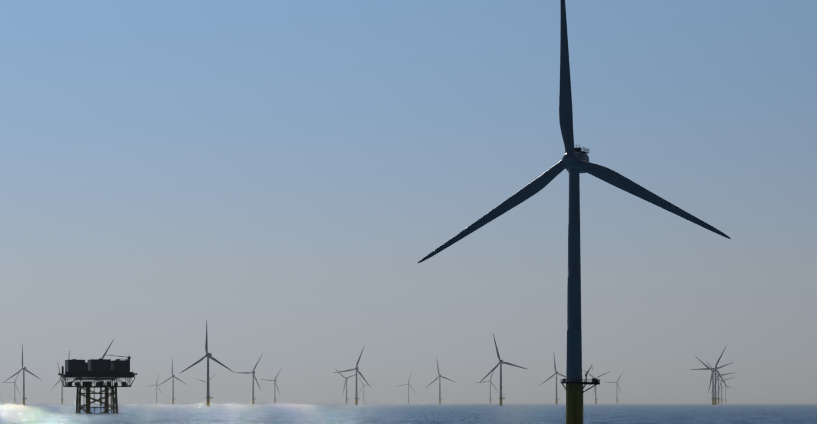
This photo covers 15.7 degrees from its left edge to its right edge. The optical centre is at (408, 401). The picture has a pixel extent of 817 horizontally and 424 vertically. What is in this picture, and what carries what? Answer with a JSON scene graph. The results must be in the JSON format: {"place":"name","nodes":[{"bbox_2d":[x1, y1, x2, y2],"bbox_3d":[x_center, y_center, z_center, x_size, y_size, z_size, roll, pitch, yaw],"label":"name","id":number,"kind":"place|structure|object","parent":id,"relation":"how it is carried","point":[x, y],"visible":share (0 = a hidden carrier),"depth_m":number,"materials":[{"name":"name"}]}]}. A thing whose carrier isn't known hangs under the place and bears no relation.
{"place":"outdoors","nodes":[
{"label":"outdoors","id":0,"kind":"place"},
{"bbox_2d":[0,402,816,423],"bbox_3d":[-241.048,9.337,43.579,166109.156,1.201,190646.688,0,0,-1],"label":"sea","id":1,"kind":"structure","parent":0,"point":[432,413],"depth_m":2242.44,"materials":[{"name":"liquid"}]},
{"bbox_2d":[2,372,19,402],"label":"wind turbine","id":2,"kind":"object","parent":1,"relation":"in","point":[14,382],"visible":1,"depth_m":12603.83,"materials":[{"name":"grey paint"}]},
{"bbox_2d":[4,345,39,404],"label":"wind turbine","id":3,"kind":"object","parent":1,"relation":"in","point":[24,369],"visible":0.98,"depth_m":7332.68,"materials":[{"name":"grey paint"}]},
{"bbox_2d":[50,363,76,403],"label":"wind turbine","id":4,"kind":"object","parent":1,"relation":"in","point":[62,399],"visible":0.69,"depth_m":10242.05,"materials":[{"name":"grey paint"}]},
{"bbox_2d":[58,353,135,412],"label":"offshore platform","id":5,"kind":"structure","parent":1,"relation":"in","point":[99,369],"depth_m":2273.92,"materials":[{"name":"metal"}]},
{"bbox_2d":[85,339,113,405],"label":"wind turbine","id":6,"kind":"object","parent":1,"relation":"in","point":[103,356],"visible":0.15,"depth_m":6295.12,"materials":[{"name":"grey paint"}]},
{"bbox_2d":[146,374,161,402],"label":"wind turbine","id":7,"kind":"object","parent":1,"relation":"in","point":[156,384],"visible":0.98,"depth_m":14470.71,"materials":[{"name":"grey paint"}]},
{"bbox_2d":[158,359,186,403],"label":"wind turbine","id":8,"kind":"object","parent":1,"relation":"in","point":[173,376],"visible":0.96,"depth_m":9551.10,"materials":[{"name":"grey paint"}]},
{"bbox_2d":[179,322,232,406],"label":"wind turbine","id":9,"kind":"object","parent":1,"relation":"in","point":[208,355],"visible":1,"depth_m":5212.03,"materials":[{"name":"grey paint"}]},
{"bbox_2d":[234,355,261,404],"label":"wind turbine","id":10,"kind":"object","parent":1,"relation":"in","point":[253,372],"visible":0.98,"depth_m":8339.30,"materials":[{"name":"grey paint"}]},
{"bbox_2d":[260,368,281,403],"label":"wind turbine","id":11,"kind":"object","parent":1,"relation":"in","point":[274,380],"visible":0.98,"depth_m":11447.83,"materials":[{"name":"grey paint"}]},
{"bbox_2d":[334,368,358,403],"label":"wind turbine","id":12,"kind":"object","parent":1,"relation":"in","point":[346,379],"visible":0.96,"depth_m":10589.11,"materials":[{"name":"grey paint"}]},
{"bbox_2d":[334,347,370,404],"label":"wind turbine","id":13,"kind":"object","parent":1,"relation":"in","point":[356,393],"visible":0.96,"depth_m":7346.15,"materials":[{"name":"grey paint"}]},
{"bbox_2d":[358,375,366,402],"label":"wind turbine","id":14,"kind":"object","parent":1,"relation":"in","point":[363,389],"visible":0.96,"depth_m":14928.07,"materials":[{"name":"grey paint"}]},
{"bbox_2d":[396,372,414,402],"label":"wind turbine","id":15,"kind":"object","parent":1,"relation":"in","point":[408,387],"visible":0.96,"depth_m":13685.93,"materials":[{"name":"grey paint"}]},
{"bbox_2d":[427,357,456,403],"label":"wind turbine","id":16,"kind":"object","parent":1,"relation":"in","point":[439,376],"visible":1,"depth_m":9473.71,"materials":[{"name":"grey paint"}]},
{"bbox_2d":[478,371,497,403],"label":"wind turbine","id":17,"kind":"object","parent":1,"relation":"in","point":[490,380],"visible":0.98,"depth_m":11734.00,"materials":[{"name":"grey paint"}]},
{"bbox_2d":[479,334,528,405],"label":"wind turbine","id":18,"kind":"object","parent":1,"relation":"in","point":[501,362],"visible":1,"depth_m":6079.81,"materials":[{"name":"grey paint"}]},
{"bbox_2d":[539,356,565,404],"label":"wind turbine","id":19,"kind":"object","parent":1,"relation":"in","point":[556,373],"visible":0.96,"depth_m":8439.63,"materials":[{"name":"grey paint"}]},
{"bbox_2d":[418,0,730,423],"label":"wind turbine","id":20,"kind":"object","parent":1,"relation":"in","point":[574,162],"visible":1,"depth_m":990.06,"materials":[{"name":"grey paint"}]},
{"bbox_2d":[582,369,608,403],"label":"wind turbine","id":21,"kind":"object","parent":1,"relation":"in","point":[596,399],"visible":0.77,"depth_m":10491.71,"materials":[{"name":"grey paint"}]},
{"bbox_2d":[607,371,623,402],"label":"wind turbine","id":22,"kind":"object","parent":1,"relation":"in","point":[617,399],"visible":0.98,"depth_m":12812.93,"materials":[{"name":"grey paint"}]},
{"bbox_2d":[690,345,727,404],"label":"wind turbine","id":23,"kind":"object","parent":1,"relation":"in","point":[715,398],"visible":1,"depth_m":7210.65,"materials":[{"name":"grey paint"}]},
{"bbox_2d":[695,356,732,404],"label":"wind turbine","id":24,"kind":"object","parent":1,"relation":"in","point":[712,375],"visible":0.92,"depth_m":7829.75,"materials":[{"name":"grey paint"}]},
{"bbox_2d":[706,361,736,403],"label":"wind turbine","id":25,"kind":"object","parent":1,"relation":"in","point":[718,376],"visible":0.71,"depth_m":9397.69,"materials":[{"name":"grey paint"}]},
{"bbox_2d":[714,374,734,403],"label":"wind turbine","id":26,"kind":"object","parent":1,"relation":"in","point":[721,387],"visible":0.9,"depth_m":11863.63,"materials":[{"name":"grey paint"}]},
{"bbox_2d":[717,375,734,402],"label":"wind turbine","id":27,"kind":"object","parent":1,"relation":"in","point":[725,391],"visible":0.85,"depth_m":15142.60,"materials":[{"name":"grey paint"}]},
{"bbox_2d":[0,0,816,401],"label":"sky","id":28,"kind":"structure","parent":0,"point":[278,176],"materials":[{"name":"blue"}]}
]}

